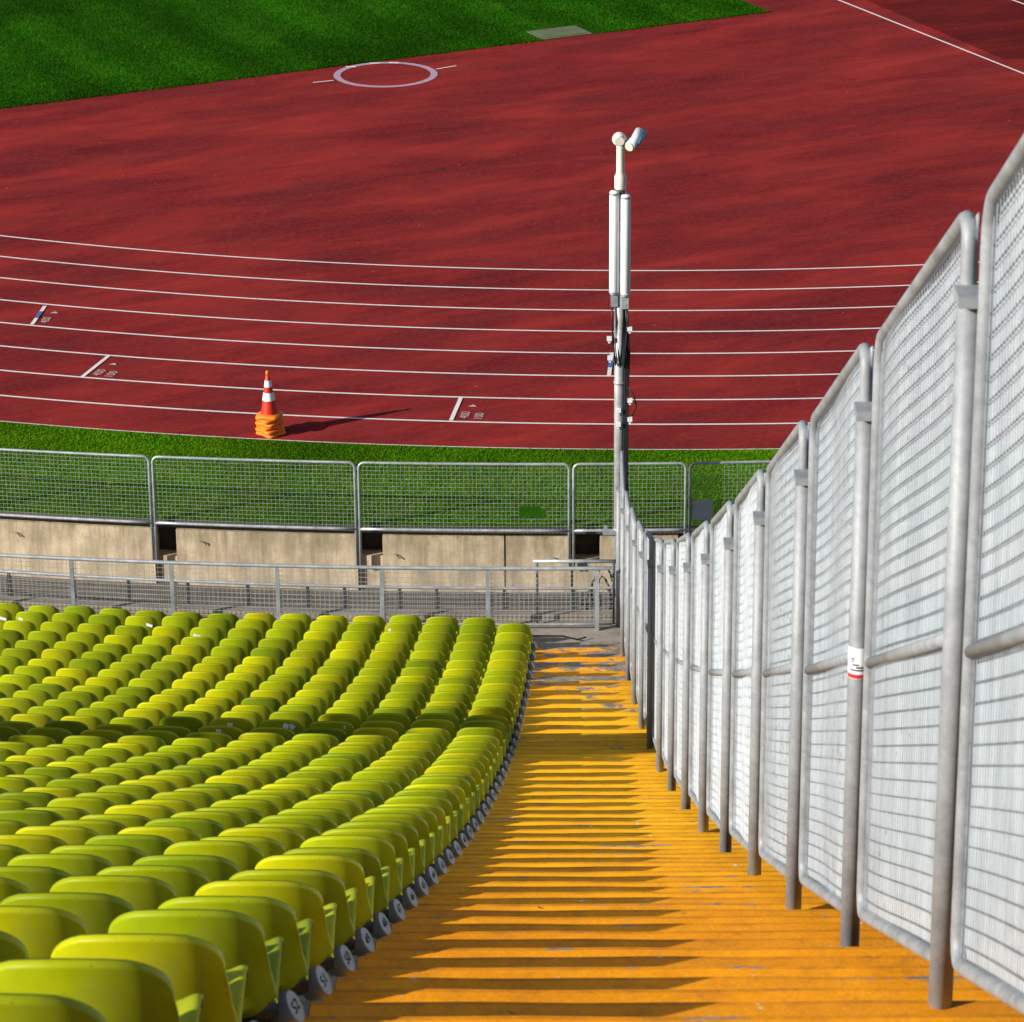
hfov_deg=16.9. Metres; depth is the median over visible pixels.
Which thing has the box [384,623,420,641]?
stadium seat
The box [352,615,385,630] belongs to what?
stadium seat
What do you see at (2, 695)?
stadium seat
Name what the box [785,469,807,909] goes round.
fence post
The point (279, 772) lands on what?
stadium seat
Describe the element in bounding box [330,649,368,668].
stadium seat
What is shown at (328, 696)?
stadium seat
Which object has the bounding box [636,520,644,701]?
barrier
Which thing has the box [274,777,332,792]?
stadium seat
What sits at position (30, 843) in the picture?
stadium seat
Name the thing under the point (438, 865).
seat beam
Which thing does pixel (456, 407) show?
lane mark
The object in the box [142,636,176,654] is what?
stadium seat
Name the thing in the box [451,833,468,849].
seat beam
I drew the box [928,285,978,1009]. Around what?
fence post
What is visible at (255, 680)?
stadium seat
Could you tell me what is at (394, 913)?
seat beam
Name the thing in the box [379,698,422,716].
stadium seat
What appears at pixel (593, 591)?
cable tangle
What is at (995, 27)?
runway surface
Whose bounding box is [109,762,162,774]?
stadium seat
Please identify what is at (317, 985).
seat beam
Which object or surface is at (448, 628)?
stadium seat
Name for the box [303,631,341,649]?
stadium seat
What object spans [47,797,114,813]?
stadium seat
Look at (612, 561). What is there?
gate bar
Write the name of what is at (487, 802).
seat beam
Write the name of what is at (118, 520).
verge barrier
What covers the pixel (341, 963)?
seat beam
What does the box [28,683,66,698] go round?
stadium seat
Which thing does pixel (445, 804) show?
stadium seat
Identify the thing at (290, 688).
stadium seat
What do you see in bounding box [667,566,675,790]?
fence post
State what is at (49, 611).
stadium seat
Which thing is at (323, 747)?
stadium seat
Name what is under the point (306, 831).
stadium seat
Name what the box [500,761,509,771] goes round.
seat beam
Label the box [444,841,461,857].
seat beam
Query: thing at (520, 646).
stadium seat
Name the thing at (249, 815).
stadium seat
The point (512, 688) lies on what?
stadium seat
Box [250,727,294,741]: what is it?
stadium seat
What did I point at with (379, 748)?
stadium seat
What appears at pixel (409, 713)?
stadium seat
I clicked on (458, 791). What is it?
stadium seat
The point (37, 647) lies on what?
stadium seat
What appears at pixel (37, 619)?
stadium seat
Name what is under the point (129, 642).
stadium seat
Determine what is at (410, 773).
stadium seat
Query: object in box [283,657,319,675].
stadium seat
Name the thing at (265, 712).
stadium seat
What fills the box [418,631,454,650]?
stadium seat
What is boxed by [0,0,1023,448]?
running track
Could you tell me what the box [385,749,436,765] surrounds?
stadium seat
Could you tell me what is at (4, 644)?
stadium seat
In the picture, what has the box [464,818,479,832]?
seat beam
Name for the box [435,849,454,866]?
seat beam
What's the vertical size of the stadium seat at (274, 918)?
0.654 m
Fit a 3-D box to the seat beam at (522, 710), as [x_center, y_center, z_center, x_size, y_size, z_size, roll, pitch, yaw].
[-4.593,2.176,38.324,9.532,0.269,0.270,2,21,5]
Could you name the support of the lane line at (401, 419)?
on the running track
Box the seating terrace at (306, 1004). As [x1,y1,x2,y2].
[298,650,534,1016]
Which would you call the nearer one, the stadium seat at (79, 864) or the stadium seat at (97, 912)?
the stadium seat at (97, 912)
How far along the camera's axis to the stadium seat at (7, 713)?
34.10 m
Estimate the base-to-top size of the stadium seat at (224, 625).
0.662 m
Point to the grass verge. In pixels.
(639, 499)
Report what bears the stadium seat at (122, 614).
on the deck
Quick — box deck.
[0,595,1005,641]
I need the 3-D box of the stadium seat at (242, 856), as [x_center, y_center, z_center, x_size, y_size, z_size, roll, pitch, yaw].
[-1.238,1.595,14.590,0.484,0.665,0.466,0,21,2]
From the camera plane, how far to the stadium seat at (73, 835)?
16.28 m
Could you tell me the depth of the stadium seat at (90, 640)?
42.73 m
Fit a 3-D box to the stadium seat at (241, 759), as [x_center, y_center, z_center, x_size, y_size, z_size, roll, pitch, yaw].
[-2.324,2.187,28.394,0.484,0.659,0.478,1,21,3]
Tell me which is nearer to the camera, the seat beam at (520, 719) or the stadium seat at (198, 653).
the seat beam at (520, 719)
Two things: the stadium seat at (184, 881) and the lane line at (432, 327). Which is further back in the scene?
the lane line at (432, 327)
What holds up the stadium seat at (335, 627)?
on the seating terrace at (306, 1004)
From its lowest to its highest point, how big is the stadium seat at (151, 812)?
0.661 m
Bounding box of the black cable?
[532,635,585,639]
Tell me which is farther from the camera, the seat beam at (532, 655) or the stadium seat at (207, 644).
the seat beam at (532, 655)
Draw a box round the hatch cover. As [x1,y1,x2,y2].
[526,26,592,39]
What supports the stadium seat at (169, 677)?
on the seating terrace at (306, 1004)
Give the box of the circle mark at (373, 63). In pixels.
[346,62,398,66]
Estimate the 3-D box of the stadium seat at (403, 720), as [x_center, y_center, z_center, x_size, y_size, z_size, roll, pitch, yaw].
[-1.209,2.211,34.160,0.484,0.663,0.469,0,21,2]
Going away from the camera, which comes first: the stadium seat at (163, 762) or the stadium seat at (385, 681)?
the stadium seat at (163, 762)
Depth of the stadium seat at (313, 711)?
34.86 m
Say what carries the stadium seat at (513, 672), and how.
on the seating terrace at (306, 1004)
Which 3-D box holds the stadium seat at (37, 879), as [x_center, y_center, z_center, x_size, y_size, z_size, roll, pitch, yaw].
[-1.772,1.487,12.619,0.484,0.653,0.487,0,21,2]
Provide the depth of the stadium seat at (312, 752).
29.04 m
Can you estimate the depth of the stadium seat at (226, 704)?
35.86 m
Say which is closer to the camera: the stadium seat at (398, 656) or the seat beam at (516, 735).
the seat beam at (516, 735)
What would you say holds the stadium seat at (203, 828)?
on the seating terrace at (306, 1004)
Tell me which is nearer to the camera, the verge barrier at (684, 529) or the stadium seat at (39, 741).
the stadium seat at (39, 741)
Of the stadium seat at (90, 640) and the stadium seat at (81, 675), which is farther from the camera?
the stadium seat at (90, 640)
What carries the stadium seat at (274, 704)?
on the seating terrace at (306, 1004)
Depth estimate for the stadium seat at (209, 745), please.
30.06 m
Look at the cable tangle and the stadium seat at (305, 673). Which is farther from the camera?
the cable tangle
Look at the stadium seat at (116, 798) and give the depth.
21.23 m
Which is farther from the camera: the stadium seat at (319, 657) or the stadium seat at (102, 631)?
the stadium seat at (102, 631)
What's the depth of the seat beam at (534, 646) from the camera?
44.50 m
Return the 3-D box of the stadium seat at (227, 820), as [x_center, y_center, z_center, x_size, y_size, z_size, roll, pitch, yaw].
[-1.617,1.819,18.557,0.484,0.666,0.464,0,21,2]
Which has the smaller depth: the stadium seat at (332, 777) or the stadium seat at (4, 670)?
the stadium seat at (332, 777)
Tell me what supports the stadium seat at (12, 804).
on the seating terrace at (306, 1004)
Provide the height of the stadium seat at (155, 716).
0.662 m
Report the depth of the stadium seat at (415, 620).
45.24 m
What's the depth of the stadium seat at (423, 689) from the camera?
37.69 m
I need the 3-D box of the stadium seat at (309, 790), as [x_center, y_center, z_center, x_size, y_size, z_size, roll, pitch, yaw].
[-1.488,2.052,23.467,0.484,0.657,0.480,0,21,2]
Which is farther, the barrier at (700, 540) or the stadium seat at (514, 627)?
the stadium seat at (514, 627)
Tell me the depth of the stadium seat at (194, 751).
29.07 m
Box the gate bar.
[533,559,615,623]
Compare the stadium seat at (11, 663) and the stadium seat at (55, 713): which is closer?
the stadium seat at (55, 713)
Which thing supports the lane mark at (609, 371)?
on the running track
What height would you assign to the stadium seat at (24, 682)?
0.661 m
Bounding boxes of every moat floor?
[0,575,611,596]
[0,587,911,609]
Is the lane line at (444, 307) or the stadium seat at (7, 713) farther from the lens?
the lane line at (444, 307)
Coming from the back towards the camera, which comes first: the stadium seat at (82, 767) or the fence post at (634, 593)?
the fence post at (634, 593)
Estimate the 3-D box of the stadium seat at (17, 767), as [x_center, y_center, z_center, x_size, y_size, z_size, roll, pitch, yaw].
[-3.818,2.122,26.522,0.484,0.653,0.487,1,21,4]
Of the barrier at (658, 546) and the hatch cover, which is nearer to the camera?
the barrier at (658, 546)
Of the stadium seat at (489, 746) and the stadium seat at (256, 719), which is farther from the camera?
the stadium seat at (256, 719)
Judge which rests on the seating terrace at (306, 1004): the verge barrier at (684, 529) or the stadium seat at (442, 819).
the stadium seat at (442, 819)
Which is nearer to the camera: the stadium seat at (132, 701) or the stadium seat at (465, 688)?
the stadium seat at (132, 701)
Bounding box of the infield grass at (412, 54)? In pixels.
[0,0,769,107]
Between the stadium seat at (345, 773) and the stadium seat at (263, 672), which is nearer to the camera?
the stadium seat at (345, 773)
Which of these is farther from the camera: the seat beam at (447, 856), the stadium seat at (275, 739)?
the stadium seat at (275, 739)
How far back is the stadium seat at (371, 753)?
29.03 m
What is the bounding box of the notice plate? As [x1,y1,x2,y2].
[693,500,711,519]
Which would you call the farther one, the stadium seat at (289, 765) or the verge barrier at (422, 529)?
the verge barrier at (422, 529)
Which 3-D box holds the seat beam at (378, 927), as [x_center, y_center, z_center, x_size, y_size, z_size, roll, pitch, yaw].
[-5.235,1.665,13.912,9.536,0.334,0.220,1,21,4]
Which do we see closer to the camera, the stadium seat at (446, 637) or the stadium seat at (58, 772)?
the stadium seat at (58, 772)
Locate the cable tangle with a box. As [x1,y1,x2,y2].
[581,570,611,609]
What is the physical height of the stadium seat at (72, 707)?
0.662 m
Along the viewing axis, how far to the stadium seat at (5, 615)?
44.80 m
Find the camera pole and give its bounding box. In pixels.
[603,128,646,608]
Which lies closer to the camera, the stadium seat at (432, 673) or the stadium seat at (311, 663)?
the stadium seat at (432, 673)
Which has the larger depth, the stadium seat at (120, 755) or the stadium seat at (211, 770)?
the stadium seat at (120, 755)
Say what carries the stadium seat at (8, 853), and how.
on the seating terrace at (306, 1004)
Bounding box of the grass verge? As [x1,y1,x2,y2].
[0,421,1003,526]
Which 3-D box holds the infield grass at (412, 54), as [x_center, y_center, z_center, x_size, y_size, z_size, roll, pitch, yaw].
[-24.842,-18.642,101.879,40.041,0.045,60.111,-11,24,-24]
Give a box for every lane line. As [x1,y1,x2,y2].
[0,235,979,270]
[0,256,1004,290]
[0,277,1008,310]
[0,299,1007,331]
[0,322,1004,353]
[0,345,839,376]
[0,369,1002,399]
[0,395,916,424]
[3,421,779,449]
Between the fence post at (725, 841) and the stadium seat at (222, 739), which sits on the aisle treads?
the fence post at (725, 841)
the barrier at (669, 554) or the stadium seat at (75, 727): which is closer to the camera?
the barrier at (669, 554)
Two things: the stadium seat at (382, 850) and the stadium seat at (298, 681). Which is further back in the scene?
the stadium seat at (298, 681)
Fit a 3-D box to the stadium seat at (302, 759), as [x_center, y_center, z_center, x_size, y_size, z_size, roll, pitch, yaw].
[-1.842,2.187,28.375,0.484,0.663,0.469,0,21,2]
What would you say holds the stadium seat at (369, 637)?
on the seating terrace at (306, 1004)
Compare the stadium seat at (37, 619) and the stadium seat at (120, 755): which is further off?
the stadium seat at (37, 619)
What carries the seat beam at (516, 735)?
on the seating terrace at (306, 1004)
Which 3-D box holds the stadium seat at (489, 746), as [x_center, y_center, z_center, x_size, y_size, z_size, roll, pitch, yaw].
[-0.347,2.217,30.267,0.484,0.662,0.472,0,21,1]
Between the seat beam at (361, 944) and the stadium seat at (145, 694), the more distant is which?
the stadium seat at (145, 694)
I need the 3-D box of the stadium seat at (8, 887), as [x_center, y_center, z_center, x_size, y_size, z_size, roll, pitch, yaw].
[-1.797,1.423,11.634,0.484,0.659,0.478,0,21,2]
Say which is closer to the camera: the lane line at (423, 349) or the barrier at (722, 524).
the barrier at (722, 524)
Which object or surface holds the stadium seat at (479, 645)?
on the seating terrace at (306, 1004)
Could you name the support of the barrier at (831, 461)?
attached to the fence post at (850, 929)
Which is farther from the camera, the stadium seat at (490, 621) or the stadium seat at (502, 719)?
the stadium seat at (490, 621)
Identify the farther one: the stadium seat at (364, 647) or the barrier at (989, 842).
the stadium seat at (364, 647)
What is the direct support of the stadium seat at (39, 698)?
on the seating terrace at (306, 1004)
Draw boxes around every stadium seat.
[0,602,23,619]
[0,609,12,629]
[0,630,23,647]
[0,638,10,655]
[0,656,23,673]
[0,665,9,676]
[0,674,37,689]
[0,683,22,696]
[0,692,6,697]
[0,697,37,713]
[0,706,21,720]
[0,721,36,734]
[0,726,20,740]
[0,741,35,754]
[0,748,16,760]
[0,761,34,773]
[0,765,15,775]
[0,776,36,791]
[0,792,57,806]
[0,799,34,809]
[0,809,64,825]
[0,820,29,833]
[0,834,67,853]
[0,844,30,865]
[0,866,71,891]
[0,877,29,901]
[0,892,134,933]
[0,905,88,957]
[0,931,28,961]
[0,958,203,1021]
[0,993,106,1021]
[1,648,36,664]
[3,620,36,639]
[4,774,54,786]
[5,755,55,765]
[7,853,113,875]
[8,735,55,746]
[11,714,53,726]
[13,690,52,705]
[14,665,50,682]
[15,640,49,657]
[15,826,99,844]
[16,611,47,630]
[23,787,82,796]
[24,766,78,778]
[25,807,89,819]
[26,747,75,760]
[27,706,69,719]
[27,727,72,743]
[28,605,59,620]
[28,631,61,647]
[28,658,63,675]
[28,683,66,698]
[40,621,73,640]
[41,648,76,667]
[42,676,79,690]
[43,699,84,715]
[44,720,88,734]
[46,744,90,754]
[46,778,104,791]
[47,761,97,772]
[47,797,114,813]
[49,820,126,834]
[49,875,176,909]
[50,845,146,865]
[51,933,247,1021]
[52,613,84,631]
[54,641,88,657]
[56,668,92,684]
[58,691,97,707]
[61,716,103,728]
[62,735,109,747]
[64,606,94,622]
[66,632,99,650]
[66,755,116,766]
[69,658,105,676]
[70,773,125,784]
[72,685,110,700]
[75,708,117,723]
[75,792,137,804]
[77,623,111,642]
[79,814,150,826]
[80,729,124,742]
[81,651,116,668]
[84,748,134,761]
[84,834,173,855]
[85,677,123,694]
[88,614,121,634]
[90,701,130,716]
[90,767,144,779]
[93,643,127,661]
[95,724,138,735]
[96,784,158,799]
[96,865,209,896]
[98,669,134,686]
[99,608,130,624]
[102,743,150,755]
[103,695,143,707]
[104,635,137,653]
[104,804,176,819]
[108,909,283,1017]
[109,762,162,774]
[110,662,145,677]
[110,717,153,729]
[114,625,151,643]
[116,687,154,701]
[117,735,164,751]
[117,826,202,842]
[120,779,177,791]
[121,654,156,668]
[123,708,165,725]
[125,615,157,635]
[126,756,178,769]
[128,678,166,693]
[131,799,197,812]
[132,644,166,660]
[132,855,239,881]
[133,730,178,744]
[135,610,166,625]
[137,702,177,716]
[139,775,195,787]
[140,669,177,688]
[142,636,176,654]
[143,752,192,764]
[144,818,225,837]
[147,726,190,737]
[149,694,189,710]
[151,661,187,678]
[151,791,216,807]
[152,626,185,644]
[155,769,210,783]
[157,745,206,757]
[157,896,312,992]
[159,716,203,732]
[161,655,196,671]
[161,688,199,703]
[162,616,194,636]
[163,840,264,870]
[170,811,246,828]
[171,612,202,626]
[171,644,206,663]
[172,679,210,697]
[172,711,214,725]
[172,737,219,752]
[173,765,224,775]
[174,787,233,800]
[181,636,215,655]
[182,671,219,688]
[184,704,225,717]
[185,732,231,746]
[187,757,239,770]
[190,627,223,645]
[190,783,248,795]
[192,663,228,680]
[194,807,263,823]
[195,697,235,711]
[195,880,336,967]
[198,618,231,638]
[198,725,242,740]
[200,836,285,857]
[202,656,237,672]
[202,752,251,765]
[205,689,244,704]
[205,775,263,790]
[207,613,238,627]
[209,717,253,732]
[210,799,280,816]
[211,646,246,664]
[215,680,253,697]
[215,747,263,759]
[218,827,304,850]
[219,638,253,656]
[221,711,263,727]
[221,769,277,784]
[225,672,262,689]
[227,740,274,752]
[228,628,261,647]
[228,869,356,946]
[230,794,294,810]
[231,705,272,719]
[234,664,270,681]
[235,619,268,638]
[236,765,288,778]
[238,732,284,746]
[241,697,281,711]
[242,656,278,674]
[243,613,275,628]
[243,823,321,839]
[246,789,308,803]
[248,759,300,772]
[250,647,285,666]
[250,689,289,705]
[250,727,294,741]
[255,854,374,929]
[258,638,296,657]
[258,814,336,832]
[259,681,297,697]
[260,719,303,734]
[260,751,310,767]
[261,783,321,797]
[265,628,299,649]
[267,674,304,690]
[269,711,312,728]
[271,744,320,760]
[273,619,309,640]
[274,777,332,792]
[275,666,312,682]
[277,808,350,826]
[279,704,320,722]
[280,613,311,630]
[282,847,389,913]
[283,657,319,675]
[283,740,329,755]
[286,770,343,784]
[287,697,327,714]
[290,649,329,666]
[292,733,338,748]
[292,799,362,818]
[295,689,334,708]
[297,640,334,658]
[299,765,352,780]
[300,835,402,900]
[301,728,346,743]
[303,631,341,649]
[303,681,341,700]
[308,793,373,812]
[309,757,362,774]
[310,620,346,639]
[310,674,348,693]
[310,721,353,736]
[316,615,348,630]
[317,665,354,683]
[318,713,360,730]
[320,828,414,888]
[321,753,370,768]
[322,790,383,807]
[324,659,362,676]
[326,706,367,723]
[328,745,378,762]
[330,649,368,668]
[331,781,393,801]
[333,699,375,716]
[336,641,374,659]
[337,821,424,877]
[338,741,387,758]
[340,691,379,708]
[341,630,379,649]
[345,735,391,751]
[346,682,386,701]
[347,622,383,640]
[348,779,401,794]
[350,813,434,867]
[351,770,409,789]
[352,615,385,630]
[353,675,391,693]
[353,727,398,745]
[359,667,399,684]
[360,721,405,737]
[363,765,416,783]
[363,807,442,858]
[364,659,403,676]
[367,713,410,730]
[370,650,408,668]
[370,759,424,777]
[373,707,417,723]
[375,641,412,659]
[377,803,450,849]
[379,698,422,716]
[380,631,416,650]
[380,755,429,771]
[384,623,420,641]
[384,795,457,840]
[385,691,428,709]
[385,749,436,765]
[389,615,422,632]
[390,682,431,701]
[392,740,441,758]
[394,789,463,831]
[396,675,436,693]
[399,733,447,753]
[401,667,440,685]
[403,783,469,824]
[405,659,444,677]
[405,727,452,745]
[410,650,448,669]
[410,719,456,739]
[410,776,474,816]
[414,640,451,660]
[416,713,461,731]
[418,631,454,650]
[420,773,479,809]
[421,706,465,724]
[422,623,457,642]
[424,764,484,801]
[426,616,459,634]
[426,700,469,717]
[430,691,472,709]
[431,758,488,794]
[435,683,475,701]
[437,752,492,785]
[439,676,479,694]
[442,668,482,685]
[442,747,495,778]
[446,659,484,677]
[447,740,499,771]
[450,649,487,671]
[452,734,502,764]
[453,641,490,662]
[456,633,492,652]
[456,727,505,756]
[459,623,494,644]
[461,720,508,748]
[462,617,496,635]
[465,715,510,741]
[468,707,513,733]
[472,698,515,724]
[475,690,517,716]
[479,683,520,707]
[482,675,522,699]
[485,668,523,691]
[487,659,525,682]
[489,650,527,672]
[492,642,529,663]
[494,632,530,653]
[496,623,532,643]
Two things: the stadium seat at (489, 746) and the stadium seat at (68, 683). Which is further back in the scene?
the stadium seat at (68, 683)
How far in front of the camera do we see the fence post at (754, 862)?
17.74 m
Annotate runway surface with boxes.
[867,0,1023,58]
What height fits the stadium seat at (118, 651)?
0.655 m
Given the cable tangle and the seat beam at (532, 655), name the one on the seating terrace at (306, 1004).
the seat beam at (532, 655)
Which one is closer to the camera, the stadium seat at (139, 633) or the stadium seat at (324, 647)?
the stadium seat at (324, 647)
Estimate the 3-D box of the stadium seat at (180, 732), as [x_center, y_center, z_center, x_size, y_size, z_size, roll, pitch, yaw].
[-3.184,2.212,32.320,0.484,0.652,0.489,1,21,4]
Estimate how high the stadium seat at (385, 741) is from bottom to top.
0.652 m
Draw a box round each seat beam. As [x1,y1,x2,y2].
[241,990,304,1021]
[281,965,331,1000]
[319,945,354,977]
[343,927,374,956]
[362,912,390,939]
[381,899,404,923]
[394,887,417,909]
[407,876,428,897]
[418,866,438,886]
[426,857,446,875]
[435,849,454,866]
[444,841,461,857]
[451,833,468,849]
[458,825,473,840]
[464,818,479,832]
[470,811,484,824]
[475,804,488,816]
[480,796,492,809]
[484,789,496,801]
[489,782,500,794]
[493,775,503,786]
[496,768,506,779]
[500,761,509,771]
[503,753,512,763]
[506,746,515,756]
[509,738,517,747]
[511,730,519,740]
[514,722,522,731]
[516,714,524,723]
[518,706,526,715]
[520,697,527,706]
[522,689,529,697]
[524,680,531,688]
[526,671,532,679]
[528,661,534,669]
[529,652,535,660]
[531,642,537,650]
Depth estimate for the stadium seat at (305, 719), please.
33.90 m
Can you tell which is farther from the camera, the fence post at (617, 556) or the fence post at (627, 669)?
the fence post at (617, 556)
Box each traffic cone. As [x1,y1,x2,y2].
[255,416,283,423]
[255,420,284,427]
[255,427,284,434]
[256,370,283,420]
[256,423,283,430]
[256,431,285,438]
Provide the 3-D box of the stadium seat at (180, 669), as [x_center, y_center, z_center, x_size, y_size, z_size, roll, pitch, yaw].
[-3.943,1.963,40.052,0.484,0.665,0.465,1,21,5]
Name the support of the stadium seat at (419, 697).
on the seating terrace at (306, 1004)
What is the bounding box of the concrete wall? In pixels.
[0,511,1006,592]
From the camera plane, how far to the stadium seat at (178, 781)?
24.18 m
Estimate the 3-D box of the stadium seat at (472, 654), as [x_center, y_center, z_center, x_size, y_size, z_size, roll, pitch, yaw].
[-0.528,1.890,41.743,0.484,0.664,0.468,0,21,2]
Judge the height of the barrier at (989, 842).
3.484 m
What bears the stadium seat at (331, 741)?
on the seating terrace at (306, 1004)
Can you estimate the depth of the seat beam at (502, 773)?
30.23 m
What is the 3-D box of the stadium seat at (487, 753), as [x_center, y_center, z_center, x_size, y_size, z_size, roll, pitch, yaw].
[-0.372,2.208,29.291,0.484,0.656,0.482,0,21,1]
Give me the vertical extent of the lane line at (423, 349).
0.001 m
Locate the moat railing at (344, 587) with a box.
[0,570,615,609]
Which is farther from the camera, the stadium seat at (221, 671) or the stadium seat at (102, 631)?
the stadium seat at (102, 631)
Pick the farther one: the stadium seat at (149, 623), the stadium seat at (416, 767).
the stadium seat at (149, 623)
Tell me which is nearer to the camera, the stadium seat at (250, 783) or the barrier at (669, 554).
the stadium seat at (250, 783)
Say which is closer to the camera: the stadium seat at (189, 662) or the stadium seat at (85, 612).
the stadium seat at (189, 662)
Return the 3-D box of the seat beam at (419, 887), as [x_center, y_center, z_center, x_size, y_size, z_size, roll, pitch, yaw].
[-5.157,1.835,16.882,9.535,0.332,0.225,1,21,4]
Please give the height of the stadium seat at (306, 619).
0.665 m
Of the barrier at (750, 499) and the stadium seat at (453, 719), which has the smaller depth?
the barrier at (750, 499)
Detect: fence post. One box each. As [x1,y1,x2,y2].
[616,486,619,626]
[620,508,624,655]
[625,525,630,680]
[631,540,637,704]
[638,551,644,728]
[646,560,653,748]
[656,565,663,771]
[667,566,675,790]
[681,562,690,808]
[698,554,709,831]
[720,537,733,852]
[748,511,764,875]
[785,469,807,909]
[840,402,871,946]
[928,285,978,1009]
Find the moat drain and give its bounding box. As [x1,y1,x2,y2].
[0,578,609,605]
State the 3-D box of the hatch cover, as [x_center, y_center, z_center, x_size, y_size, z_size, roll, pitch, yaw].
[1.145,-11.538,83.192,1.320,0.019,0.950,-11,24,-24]
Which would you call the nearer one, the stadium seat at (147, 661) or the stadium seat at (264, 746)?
the stadium seat at (264, 746)
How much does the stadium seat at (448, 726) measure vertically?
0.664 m
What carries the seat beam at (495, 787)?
on the seating terrace at (306, 1004)
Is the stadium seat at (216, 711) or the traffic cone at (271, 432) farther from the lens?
the traffic cone at (271, 432)
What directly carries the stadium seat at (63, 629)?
on the seating terrace at (306, 1004)
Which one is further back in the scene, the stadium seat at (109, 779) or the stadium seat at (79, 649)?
the stadium seat at (79, 649)
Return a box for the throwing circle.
[334,62,437,86]
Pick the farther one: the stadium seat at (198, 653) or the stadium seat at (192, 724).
the stadium seat at (198, 653)
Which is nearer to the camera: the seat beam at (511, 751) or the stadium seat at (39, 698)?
the seat beam at (511, 751)
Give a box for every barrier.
[0,448,154,559]
[151,455,358,564]
[357,461,570,566]
[572,462,686,566]
[620,451,625,571]
[624,491,630,657]
[630,507,637,682]
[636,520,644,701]
[643,530,653,729]
[652,537,663,748]
[662,538,675,767]
[674,533,690,787]
[688,460,886,532]
[688,521,709,807]
[706,500,733,828]
[729,469,765,850]
[758,420,809,876]
[798,343,872,911]
[856,210,978,961]
[950,134,1023,1014]
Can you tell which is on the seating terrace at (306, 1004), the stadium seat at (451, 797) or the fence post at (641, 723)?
the stadium seat at (451, 797)
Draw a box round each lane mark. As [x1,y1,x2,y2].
[31,306,45,323]
[80,355,109,376]
[449,397,462,419]
[607,352,613,374]
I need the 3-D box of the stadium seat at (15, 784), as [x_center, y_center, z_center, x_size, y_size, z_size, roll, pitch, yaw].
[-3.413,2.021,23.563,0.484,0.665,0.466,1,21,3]
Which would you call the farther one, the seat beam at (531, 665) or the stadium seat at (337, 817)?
the seat beam at (531, 665)
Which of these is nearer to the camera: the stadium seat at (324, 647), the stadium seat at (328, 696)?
the stadium seat at (328, 696)
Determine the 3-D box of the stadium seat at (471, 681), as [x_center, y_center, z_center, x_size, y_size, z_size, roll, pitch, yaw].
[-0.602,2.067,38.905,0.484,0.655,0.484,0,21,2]
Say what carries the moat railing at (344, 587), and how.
on the moat floor at (81, 595)
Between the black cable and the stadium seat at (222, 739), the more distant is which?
the black cable
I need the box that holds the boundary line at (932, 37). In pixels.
[839,0,1023,73]
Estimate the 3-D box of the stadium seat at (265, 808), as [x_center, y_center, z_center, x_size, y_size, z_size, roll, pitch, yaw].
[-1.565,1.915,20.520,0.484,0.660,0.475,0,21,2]
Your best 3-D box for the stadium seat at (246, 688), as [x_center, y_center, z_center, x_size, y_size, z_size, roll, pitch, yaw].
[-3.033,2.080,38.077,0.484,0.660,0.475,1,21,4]
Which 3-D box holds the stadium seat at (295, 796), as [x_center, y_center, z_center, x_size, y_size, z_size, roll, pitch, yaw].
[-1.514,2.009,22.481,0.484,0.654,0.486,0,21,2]
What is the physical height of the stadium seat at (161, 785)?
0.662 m
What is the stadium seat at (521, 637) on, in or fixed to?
on the seating terrace at (306, 1004)
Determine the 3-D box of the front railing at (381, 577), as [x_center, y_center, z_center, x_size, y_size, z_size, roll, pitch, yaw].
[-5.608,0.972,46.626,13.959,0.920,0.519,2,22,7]
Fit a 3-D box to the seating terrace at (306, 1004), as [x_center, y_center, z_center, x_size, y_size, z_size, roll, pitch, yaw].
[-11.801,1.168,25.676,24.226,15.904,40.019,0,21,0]
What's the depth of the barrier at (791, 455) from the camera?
16.62 m
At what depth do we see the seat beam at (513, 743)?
34.09 m
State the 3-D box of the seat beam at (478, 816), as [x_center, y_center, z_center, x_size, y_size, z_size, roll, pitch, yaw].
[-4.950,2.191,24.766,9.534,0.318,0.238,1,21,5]
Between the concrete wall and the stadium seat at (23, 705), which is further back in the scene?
the concrete wall
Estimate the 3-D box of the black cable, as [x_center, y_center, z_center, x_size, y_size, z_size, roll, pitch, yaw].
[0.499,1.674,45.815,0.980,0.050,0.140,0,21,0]
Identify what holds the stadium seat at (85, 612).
on the deck
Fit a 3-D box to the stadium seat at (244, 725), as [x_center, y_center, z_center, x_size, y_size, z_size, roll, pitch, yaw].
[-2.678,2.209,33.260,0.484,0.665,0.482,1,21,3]
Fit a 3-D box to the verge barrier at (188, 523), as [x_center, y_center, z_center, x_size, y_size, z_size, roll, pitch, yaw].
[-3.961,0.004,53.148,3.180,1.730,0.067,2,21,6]
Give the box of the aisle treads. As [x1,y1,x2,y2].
[309,642,1020,1016]
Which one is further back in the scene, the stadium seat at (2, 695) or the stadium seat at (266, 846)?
the stadium seat at (2, 695)
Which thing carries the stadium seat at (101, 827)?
on the seating terrace at (306, 1004)
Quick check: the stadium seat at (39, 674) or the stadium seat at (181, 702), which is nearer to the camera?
the stadium seat at (181, 702)
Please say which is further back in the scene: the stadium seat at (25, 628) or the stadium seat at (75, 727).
the stadium seat at (25, 628)
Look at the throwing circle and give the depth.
79.40 m
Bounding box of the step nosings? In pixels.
[304,642,1023,1019]
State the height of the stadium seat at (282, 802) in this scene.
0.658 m
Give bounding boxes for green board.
[519,507,540,516]
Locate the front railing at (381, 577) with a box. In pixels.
[0,553,612,630]
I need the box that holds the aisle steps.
[303,647,1023,1021]

